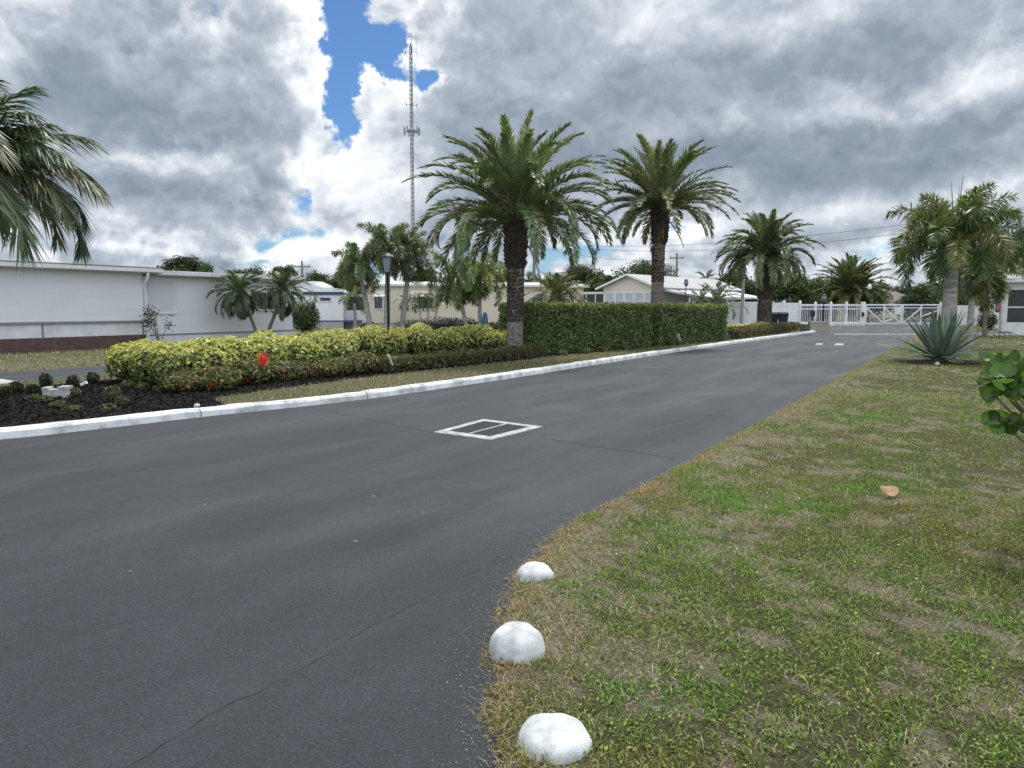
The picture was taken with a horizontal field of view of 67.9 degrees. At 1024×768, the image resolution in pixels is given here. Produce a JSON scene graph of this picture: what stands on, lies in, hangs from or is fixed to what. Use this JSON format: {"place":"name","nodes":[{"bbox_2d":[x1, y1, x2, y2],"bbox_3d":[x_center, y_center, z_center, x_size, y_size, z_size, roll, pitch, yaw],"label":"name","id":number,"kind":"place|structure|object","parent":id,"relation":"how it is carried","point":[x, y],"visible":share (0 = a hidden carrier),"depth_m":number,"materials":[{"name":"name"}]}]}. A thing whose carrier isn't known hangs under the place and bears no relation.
{"place":"outdoors","nodes":[
{"label":"outdoors","id":0,"kind":"place"},
{"bbox_2d":[0,365,113,381],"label":"exit road","id":1,"kind":"structure","parent":0,"point":[32,375],"depth_m":18.45,"materials":[{"name":"grey asphalt"}]},
{"bbox_2d":[0,334,305,371],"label":"house lawn grass","id":2,"kind":"structure","parent":0,"point":[10,359],"depth_m":23.45,"materials":[{"name":"green plant"}]},
{"bbox_2d":[295,281,333,287],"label":"roof","id":3,"kind":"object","parent":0,"point":[318,284],"visible":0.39,"depth_m":78.34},
{"bbox_2d":[0,328,804,406],"bbox_3d":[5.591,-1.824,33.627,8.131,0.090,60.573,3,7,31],"label":"island lawn","id":4,"kind":"structure","parent":0,"point":[364,380],"depth_m":16.12,"materials":[{"name":"green plant"}]},
{"bbox_2d":[0,80,113,271],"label":"coconut palm","id":5,"kind":"object","parent":4,"relation":"on","point":[19,166],"visible":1,"depth_m":11.02,"materials":[{"name":"green plant"}]},
{"bbox_2d":[0,333,734,426],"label":"mulch bed","id":6,"kind":"object","parent":4,"relation":"on","point":[114,414],"visible":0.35,"depth_m":12.54,"materials":[{"name":"brown plant"}]},
{"bbox_2d":[0,385,13,395],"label":"young plant","id":7,"kind":"object","parent":6,"relation":"on","point":[6,390],"visible":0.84,"depth_m":13.07,"materials":[{"name":"green plant"}]},
{"bbox_2d":[10,381,24,393],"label":"young plant","id":8,"kind":"object","parent":6,"relation":"on","point":[17,386],"visible":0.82,"depth_m":13.37,"materials":[{"name":"green plant"}]},
{"bbox_2d":[25,384,40,393],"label":"young plant","id":9,"kind":"object","parent":6,"relation":"on","point":[30,388],"visible":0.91,"depth_m":13.36,"materials":[{"name":"green plant"}]},
{"bbox_2d":[38,373,53,387],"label":"young plant","id":10,"kind":"object","parent":6,"relation":"on","point":[46,379],"visible":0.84,"depth_m":14.27,"materials":[{"name":"green plant"}]},
{"bbox_2d":[41,385,72,397],"bbox_3d":[-7.672,0.137,12.833,0.400,0.200,0.260,-1,6,-11],"label":"concrete block","id":11,"kind":"object","parent":6,"relation":"on","point":[62,391],"depth_m":12.73,"materials":[{"name":"grey concrete"}]},
{"bbox_2d":[66,375,79,386],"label":"young plant","id":12,"kind":"object","parent":6,"relation":"on","point":[73,380],"visible":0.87,"depth_m":14.36,"materials":[{"name":"green plant"}]},
{"bbox_2d":[86,372,99,383],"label":"young plant","id":13,"kind":"object","parent":6,"relation":"on","point":[92,377],"visible":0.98,"depth_m":15.01,"materials":[{"name":"green plant"}]},
{"bbox_2d":[100,403,116,412],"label":"young plant","id":14,"kind":"object","parent":6,"relation":"on","point":[107,408],"visible":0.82,"depth_m":10.99,"materials":[{"name":"green plant"}]},
{"bbox_2d":[103,385,122,401],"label":"young plant","id":15,"kind":"object","parent":6,"relation":"on","point":[111,394],"visible":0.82,"depth_m":12.21,"materials":[{"name":"green plant"}]},
{"bbox_2d":[114,395,129,406],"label":"young plant","id":16,"kind":"object","parent":6,"relation":"on","point":[123,401],"visible":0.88,"depth_m":11.62,"materials":[{"name":"green plant"}]},
{"bbox_2d":[103,338,163,381],"bbox_3d":[-7.420,-0.482,15.560,1.459,0.914,1.655,3,7,31],"label":"yellow shrub","id":17,"kind":"object","parent":6,"relation":"on","point":[117,366],"visible":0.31,"depth_m":15.08,"materials":[{"name":"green plant"}]},
{"bbox_2d":[126,339,197,383],"bbox_3d":[-6.737,-0.439,15.117,1.433,0.892,1.490,1,6,7],"label":"yellow shrub","id":18,"kind":"object","parent":6,"relation":"on","point":[140,367],"visible":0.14,"depth_m":14.57,"materials":[{"name":"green plant"}]},
{"bbox_2d":[163,369,205,392],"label":"flowering shrub","id":19,"kind":"object","parent":6,"relation":"on","point":[184,382],"visible":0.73,"depth_m":13.43,"materials":[{"name":"green plant"}]},
{"bbox_2d":[147,335,238,384],"bbox_3d":[-6.013,-0.429,14.489,1.396,0.996,1.795,3,7,31],"label":"yellow shrub","id":20,"kind":"object","parent":6,"relation":"on","point":[167,358],"visible":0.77,"depth_m":14.02,"materials":[{"name":"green plant"}]},
{"bbox_2d":[196,364,241,390],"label":"flowering shrub","id":21,"kind":"object","parent":6,"relation":"on","point":[214,378],"visible":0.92,"depth_m":13.74,"materials":[{"name":"green plant"}]},
{"bbox_2d":[232,351,271,384],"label":"flowering shrub","id":22,"kind":"object","parent":6,"relation":"on","point":[258,372],"visible":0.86,"depth_m":14.73,"materials":[{"name":"green plant"}]},
{"bbox_2d":[218,330,289,364],"bbox_3d":[-5.653,-0.614,16.100,1.489,1.046,2.244,2,6,15],"label":"yellow shrub","id":23,"kind":"object","parent":6,"relation":"on","point":[253,345],"visible":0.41,"depth_m":15.97,"materials":[{"name":"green plant"}]},
{"bbox_2d":[267,360,311,380],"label":"flowering shrub","id":24,"kind":"object","parent":6,"relation":"on","point":[291,369],"visible":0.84,"depth_m":15.64,"materials":[{"name":"green plant"}]},
{"bbox_2d":[276,333,332,368],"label":"yellow shrub","id":25,"kind":"object","parent":6,"relation":"on","point":[298,347],"visible":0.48,"depth_m":17.34,"materials":[{"name":"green plant"}]},
{"bbox_2d":[302,327,360,361],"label":"yellow shrub","id":26,"kind":"object","parent":6,"relation":"on","point":[341,342],"visible":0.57,"depth_m":18.87,"materials":[{"name":"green plant"}]},
{"bbox_2d":[308,356,355,376],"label":"flowering shrub","id":27,"kind":"object","parent":6,"relation":"on","point":[338,366],"visible":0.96,"depth_m":16.45,"materials":[{"name":"green plant"}]},
{"bbox_2d":[343,350,380,374],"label":"flowering shrub","id":28,"kind":"object","parent":6,"relation":"on","point":[370,362],"visible":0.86,"depth_m":17.20,"materials":[{"name":"green plant"}]},
{"bbox_2d":[349,324,407,362],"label":"yellow shrub","id":29,"kind":"object","parent":6,"relation":"on","point":[375,340],"visible":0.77,"depth_m":19.95,"materials":[{"name":"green plant"}]},
{"bbox_2d":[380,251,393,337],"bbox_3d":[-3.261,-1.991,20.000,0.358,2.989,0.358,-2,6,-20],"label":"lamp post","id":30,"kind":"object","parent":6,"relation":"on","point":[387,260],"visible":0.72,"depth_m":19.83,"materials":[{"name":"black metal"}]},
{"bbox_2d":[396,322,451,355],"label":"yellow shrub","id":31,"kind":"object","parent":6,"relation":"on","point":[420,337],"visible":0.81,"depth_m":21.78,"materials":[{"name":"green plant"}]},
{"bbox_2d":[373,343,546,372],"bbox_3d":[-1.164,-0.763,20.554,0.796,0.492,7.258,4,7,33],"label":"hedge","id":32,"kind":"object","parent":6,"relation":"on","point":[407,361],"visible":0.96,"depth_m":19.83,"materials":[{"name":"green plant"}]},
{"bbox_2d":[436,323,493,351],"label":"yellow shrub","id":33,"kind":"object","parent":6,"relation":"on","point":[465,336],"visible":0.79,"depth_m":23.01,"materials":[{"name":"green plant"}]},
{"bbox_2d":[478,330,506,349],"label":"yellow shrub","id":34,"kind":"object","parent":6,"relation":"on","point":[496,339],"visible":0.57,"depth_m":23.54,"materials":[{"name":"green plant"}]},
{"bbox_2d":[400,107,622,352],"bbox_3d":[0.030,-4.316,22.646,6.407,7.252,6.868,0,6,0],"label":"date palm","id":35,"kind":"object","parent":4,"relation":"on","point":[517,182],"visible":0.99,"depth_m":21.70,"materials":[{"name":"green plant"}]},
{"bbox_2d":[498,301,653,353],"bbox_3d":[2.465,-2.048,26.892,1.794,1.793,7.142,5,8,42],"label":"clipped hedge","id":36,"kind":"object","parent":4,"relation":"on","point":[556,327],"visible":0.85,"depth_m":25.79,"materials":[{"name":"green plant"}]},
{"bbox_2d":[592,134,740,303],"bbox_3d":[6.074,-5.756,30.664,6.356,8.505,6.143,0,6,0],"label":"date palm","id":37,"kind":"object","parent":4,"relation":"on","point":[660,182],"visible":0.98,"depth_m":29.99,"materials":[{"name":"green plant"}]},
{"bbox_2d":[632,302,728,346],"bbox_3d":[7.189,-2.620,32.519,1.779,1.801,7.259,4,7,37],"label":"clipped hedge","id":38,"kind":"object","parent":4,"relation":"on","point":[692,323],"visible":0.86,"depth_m":31.55,"materials":[{"name":"green plant"}]},
{"bbox_2d":[709,240,756,323],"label":"slim tall palm","id":39,"kind":"object","parent":4,"relation":"on","point":[742,274],"visible":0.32,"depth_m":55.49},
{"bbox_2d":[726,321,799,338],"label":"hedge","id":40,"kind":"object","parent":4,"relation":"on","point":[741,332],"visible":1,"depth_m":40.80,"materials":[{"name":"green plant"}]},
{"bbox_2d":[713,208,823,322],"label":"date palm","id":41,"kind":"object","parent":4,"relation":"on","point":[769,251],"visible":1,"depth_m":46.36,"materials":[{"name":"green plant"}]},
{"bbox_2d":[403,42,419,265],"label":"radio tower","id":42,"kind":"structure","parent":0,"point":[411,131],"depth_m":242.87,"materials":[{"name":"metal"}]},
{"bbox_2d":[0,319,930,767],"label":"road","id":43,"kind":"structure","parent":0,"point":[108,537],"depth_m":5.06,"materials":[{"name":"grey asphalt"}]},
{"bbox_2d":[30,412,683,765],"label":"road cracks","id":44,"kind":"object","parent":43,"relation":"on","point":[318,657],"visible":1,"depth_m":3.78,"materials":[{"name":"black asphalt"}]},
{"bbox_2d":[435,419,542,439],"bbox_3d":[-0.334,0.586,10.011,1.072,0.016,1.322,4,7,33],"label":"storm drain","id":45,"kind":"object","parent":43,"relation":"on","point":[488,430],"visible":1,"depth_m":9.90,"materials":[{"name":"paint"}]},
{"bbox_2d":[386,504,596,767],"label":"roadside grit","id":46,"kind":"object","parent":43,"relation":"on","point":[487,636],"visible":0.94,"depth_m":3.67,"materials":[{"name":"grey gravel"}]},
{"bbox_2d":[861,302,941,325],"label":"driveway gate","id":47,"kind":"structure","parent":43,"relation":"on","point":[900,310],"depth_m":65.57,"materials":[{"name":"white metal"}]},
{"bbox_2d":[0,309,988,372],"bbox_3d":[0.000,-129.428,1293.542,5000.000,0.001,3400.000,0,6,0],"label":"ground","id":48,"kind":"structure","parent":0,"point":[57,366],"depth_m":24.03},
{"bbox_2d":[0,260,305,353],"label":"mobile home","id":49,"kind":"object","parent":48,"relation":"on","point":[48,306],"visible":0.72,"depth_m":29.74,"materials":[{"name":"white"}]},
{"bbox_2d":[147,278,176,313],"bbox_3d":[-14.787,-3.707,32.127,0.100,1.500,1.300,3,7,31],"label":"window","id":50,"kind":"structure","parent":49,"relation":"in","point":[161,291],"depth_m":32.13,"materials":[{"name":"white paint"}]},
{"bbox_2d":[139,304,175,341],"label":"leggy shrub","id":51,"kind":"object","parent":48,"relation":"on","point":[151,321],"visible":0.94,"depth_m":30.45,"materials":[{"name":"green plant"}]},
{"bbox_2d":[156,255,214,272],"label":"broadleaf tree","id":52,"kind":"object","parent":48,"relation":"on","point":[182,263],"visible":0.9,"depth_m":87.70,"materials":[{"name":"green plant"}]},
{"bbox_2d":[224,265,267,274],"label":"broadleaf tree","id":53,"kind":"object","parent":48,"relation":"on","point":[252,271],"visible":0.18,"depth_m":97.86,"materials":[{"name":"green plant"}]},
{"bbox_2d":[205,266,315,336],"bbox_3d":[-11.133,-3.505,33.854,4.792,3.546,3.022,0,6,0],"label":"pygmy date palm","id":54,"kind":"object","parent":48,"relation":"on","point":[239,297],"visible":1,"depth_m":33.46,"materials":[{"name":"green plant"}]},
{"bbox_2d":[268,264,297,275],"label":"broadleaf tree","id":55,"kind":"object","parent":48,"relation":"on","point":[283,270],"visible":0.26,"depth_m":103.55,"materials":[{"name":"green plant"}]},
{"bbox_2d":[292,290,320,333],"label":"round bush","id":56,"kind":"object","parent":48,"relation":"on","point":[306,320],"visible":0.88,"depth_m":44.79,"materials":[{"name":"green plant"}]},
{"bbox_2d":[300,269,334,287],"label":"broadleaf tree","id":57,"kind":"object","parent":48,"relation":"on","point":[315,276],"visible":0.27,"depth_m":108.58,"materials":[{"name":"green plant"}]},
{"bbox_2d":[292,286,365,328],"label":"mobile home","id":58,"kind":"object","parent":48,"relation":"on","point":[334,312],"visible":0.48,"depth_m":57.05,"materials":[{"name":"concrete"}]},
{"bbox_2d":[318,272,357,290],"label":"broadleaf tree","id":59,"kind":"object","parent":48,"relation":"on","point":[334,283],"visible":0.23,"depth_m":98.30,"materials":[{"name":"green plant"}]},
{"bbox_2d":[336,279,381,329],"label":"short palm","id":60,"kind":"object","parent":48,"relation":"on","point":[346,297],"visible":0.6,"depth_m":44.20,"materials":[{"name":"green plant"}]},
{"bbox_2d":[330,221,447,330],"bbox_3d":[-5.436,-4.526,34.200,5.235,5.503,3.548,-3,6,-25],"label":"foxtail palm","id":61,"kind":"object","parent":48,"relation":"on","point":[402,249],"visible":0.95,"depth_m":33.55,"materials":[{"name":"green plant"}]},
{"bbox_2d":[0,330,815,438],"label":"kerb","id":62,"kind":"structure","parent":48,"relation":"on","point":[49,428],"depth_m":12.26,"materials":[{"name":"paint"}]},
{"bbox_2d":[393,319,434,331],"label":"garden shrub","id":63,"kind":"object","parent":48,"relation":"on","point":[408,324],"visible":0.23,"depth_m":38.55,"materials":[{"name":"green plant"}]},
{"bbox_2d":[401,290,451,320],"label":"slim palm","id":64,"kind":"object","parent":48,"relation":"on","point":[435,304],"visible":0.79,"depth_m":45.95,"materials":[{"name":"green plant"}]},
{"bbox_2d":[413,317,463,332],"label":"garden shrub","id":65,"kind":"object","parent":48,"relation":"on","point":[438,324],"visible":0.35,"depth_m":39.03,"materials":[{"name":"green plant"}]},
{"bbox_2d":[424,251,506,326],"bbox_3d":[-1.989,-4.178,36.012,4.307,4.423,3.473,0,6,0],"label":"foxtail palm","id":66,"kind":"object","parent":48,"relation":"on","point":[471,292],"visible":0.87,"depth_m":35.51,"materials":[{"name":"green plant"}]},
{"bbox_2d":[364,281,588,329],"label":"mobile home","id":67,"kind":"object","parent":48,"relation":"on","point":[489,308],"visible":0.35,"depth_m":50.65,"materials":[{"name":"concrete"}]},
{"bbox_2d":[373,297,382,309],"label":"window","id":68,"kind":"structure","parent":67,"relation":"in","point":[377,305],"depth_m":49.82,"materials":[{"name":"grey glass"}]},
{"bbox_2d":[524,270,589,302],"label":"drooping palm","id":69,"kind":"object","parent":48,"relation":"on","point":[557,288],"visible":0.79,"depth_m":45.22,"materials":[{"name":"green plant"}]},
{"bbox_2d":[551,263,604,290],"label":"broadleaf tree","id":70,"kind":"object","parent":48,"relation":"on","point":[582,273],"visible":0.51,"depth_m":92.64,"materials":[{"name":"green plant"}]},
{"bbox_2d":[584,274,614,291],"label":"broadleaf tree","id":71,"kind":"object","parent":48,"relation":"on","point":[598,281],"visible":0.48,"depth_m":88.75,"materials":[{"name":"green plant"}]},
{"bbox_2d":[611,258,679,277],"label":"broadleaf tree","id":72,"kind":"object","parent":48,"relation":"on","point":[639,269],"visible":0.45,"depth_m":102.68,"materials":[{"name":"green plant"}]},
{"bbox_2d":[583,274,757,322],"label":"gabled home","id":73,"kind":"object","parent":48,"relation":"on","point":[630,288],"visible":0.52,"depth_m":64.74,"materials":[{"name":"white paint"}]},
{"bbox_2d":[677,281,748,320],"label":"bushy palm","id":74,"kind":"object","parent":48,"relation":"on","point":[697,299],"visible":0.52,"depth_m":57.37,"materials":[{"name":"green plant"}]},
{"bbox_2d":[715,270,756,295],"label":"broadleaf tree","id":75,"kind":"object","parent":48,"relation":"on","point":[750,288],"visible":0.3,"depth_m":77.78,"materials":[{"name":"green plant"}]},
{"bbox_2d":[725,299,758,325],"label":"white fence","id":76,"kind":"object","parent":48,"relation":"on","point":[751,316],"visible":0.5,"depth_m":57.73,"materials":[{"name":"paint"}]},
{"bbox_2d":[524,271,1001,298],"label":"wood","id":77,"kind":"object","parent":48,"relation":"on","point":[934,286],"visible":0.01,"depth_m":153.89,"materials":[{"name":"green plant"}]},
{"bbox_2d":[772,300,801,323],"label":"white fence","id":78,"kind":"object","parent":48,"relation":"on","point":[793,310],"visible":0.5,"depth_m":63.67,"materials":[{"name":"paint"}]},
{"bbox_2d":[772,271,821,303],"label":"broadleaf tree","id":79,"kind":"object","parent":48,"relation":"on","point":[801,293],"visible":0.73,"depth_m":80.17,"materials":[{"name":"green plant"}]},
{"bbox_2d":[773,299,837,320],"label":"distant house","id":80,"kind":"structure","parent":48,"relation":"on","point":[809,317],"depth_m":89.63,"materials":[{"name":"white paint"}]},
{"bbox_2d":[800,320,828,331],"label":"stone planter","id":81,"kind":"object","parent":48,"relation":"on","point":[820,326],"visible":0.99,"depth_m":48.37,"materials":[{"name":"concrete"}]},
{"bbox_2d":[789,274,840,320],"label":"broadleaf tree","id":82,"kind":"object","parent":48,"relation":"on","point":[818,283],"visible":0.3,"depth_m":85.98,"materials":[{"name":"green plant"}]},
{"bbox_2d":[801,302,862,325],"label":"white fence","id":83,"kind":"object","parent":48,"relation":"on","point":[831,304],"visible":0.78,"depth_m":65.65,"materials":[{"name":"paint"}]},
{"bbox_2d":[808,252,899,321],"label":"date palm","id":84,"kind":"object","parent":48,"relation":"on","point":[851,277],"visible":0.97,"depth_m":79.89,"materials":[{"name":"green plant"}]},
{"bbox_2d":[837,282,893,319],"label":"broadleaf tree","id":85,"kind":"object","parent":48,"relation":"on","point":[864,298],"visible":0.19,"depth_m":95.55,"materials":[{"name":"green plant"}]},
{"bbox_2d":[892,286,942,320],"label":"broadleaf tree","id":86,"kind":"object","parent":48,"relation":"on","point":[923,296],"visible":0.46,"depth_m":89.02,"materials":[{"name":"green plant"}]},
{"bbox_2d":[922,288,989,317],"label":"broadleaf tree","id":87,"kind":"object","parent":48,"relation":"on","point":[960,301],"visible":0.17,"depth_m":84.58,"materials":[{"name":"green plant"}]},
{"bbox_2d":[957,305,980,324],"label":"white fence","id":88,"kind":"object","parent":48,"relation":"on","point":[963,308],"visible":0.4,"depth_m":65.72,"materials":[{"name":"paint"}]},
{"bbox_2d":[1010,227,1023,260],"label":"broadleaf tree","id":89,"kind":"object","parent":48,"relation":"on","point":[1021,243],"visible":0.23,"depth_m":60.89,"materials":[{"name":"green plant"}]},
{"bbox_2d":[0,0,1023,299],"label":"sky","id":90,"kind":"structure","parent":0,"point":[237,134],"materials":[{"name":"grey"}]},
{"bbox_2d":[469,326,1023,767],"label":"lawn","id":91,"kind":"structure","parent":0,"point":[804,752],"depth_m":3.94,"materials":[{"name":"green plant"}]},
{"bbox_2d":[489,621,545,664],"bbox_3d":[0.025,1.188,3.506,0.262,0.150,0.280,0,6,0],"label":"edging stone","id":92,"kind":"object","parent":91,"relation":"on","point":[515,640],"visible":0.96,"depth_m":3.42,"materials":[{"name":"white stone"}]},
{"bbox_2d":[515,561,553,582],"bbox_3d":[0.135,1.114,4.507,0.235,0.095,0.230,0,6,0],"label":"edging stone","id":93,"kind":"object","parent":91,"relation":"on","point":[531,570],"visible":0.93,"depth_m":4.44,"materials":[{"name":"white stone"}]},
{"bbox_2d":[517,713,592,764],"bbox_3d":[0.153,1.289,2.781,0.293,0.094,0.294,0,6,0],"label":"edging stone","id":94,"kind":"object","parent":91,"relation":"on","point":[555,735],"visible":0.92,"depth_m":2.72,"materials":[{"name":"white stone"}]},
{"bbox_2d":[880,486,899,495],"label":"fallen leaf","id":95,"kind":"object","parent":91,"relation":"on","point":[891,490],"visible":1,"depth_m":6.32,"materials":[{"name":"brown plant"}]},
{"bbox_2d":[877,308,994,362],"bbox_3d":[12.120,-1.384,21.777,2.952,1.624,2.862,2,6,21],"label":"agave","id":96,"kind":"object","parent":91,"relation":"on","point":[940,339],"visible":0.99,"depth_m":21.44,"materials":[{"name":"green plant"}]},
{"bbox_2d":[898,360,980,363],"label":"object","id":97,"kind":"structure","parent":91,"relation":"on","point":[930,361],"depth_m":21.66,"materials":[{"name":"green plant"}]},
{"bbox_2d":[885,179,1023,358],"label":"foxtail palm","id":98,"kind":"object","parent":91,"relation":"on","point":[948,235],"visible":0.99,"depth_m":22.39,"materials":[{"name":"green plant"}]},
{"bbox_2d":[942,234,1023,346],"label":"foxtail palm","id":99,"kind":"object","parent":91,"relation":"on","point":[972,291],"visible":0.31,"depth_m":29.39,"materials":[{"name":"green plant"}]},
{"bbox_2d":[976,310,997,329],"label":"round bush","id":100,"kind":"object","parent":91,"relation":"on","point":[992,319],"visible":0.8,"depth_m":51.56,"materials":[{"name":"green plant"}]},
{"bbox_2d":[958,255,1023,336],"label":"foxtail palm","id":101,"kind":"object","parent":91,"relation":"on","point":[984,302],"visible":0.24,"depth_m":40.23,"materials":[{"name":"green plant"}]},
{"bbox_2d":[974,331,1017,335],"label":"edged bed","id":102,"kind":"object","parent":91,"relation":"on","point":[997,333],"visible":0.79,"depth_m":42.23,"materials":[{"name":"paint"}]},
{"bbox_2d":[977,349,1023,442],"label":"sea grape","id":103,"kind":"object","parent":91,"relation":"on","point":[1008,373],"visible":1,"depth_m":4.86,"materials":[{"name":"green plant"}]},
{"bbox_2d":[997,278,1023,334],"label":"screened home","id":104,"kind":"object","parent":91,"relation":"on","point":[1011,316],"visible":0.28,"depth_m":42.48,"materials":[{"name":"white paint"}]},
{"bbox_2d":[866,291,914,317],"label":"distant house","id":105,"kind":"structure","parent":0,"point":[896,295],"depth_m":110.34,"materials":[{"name":"beige"}]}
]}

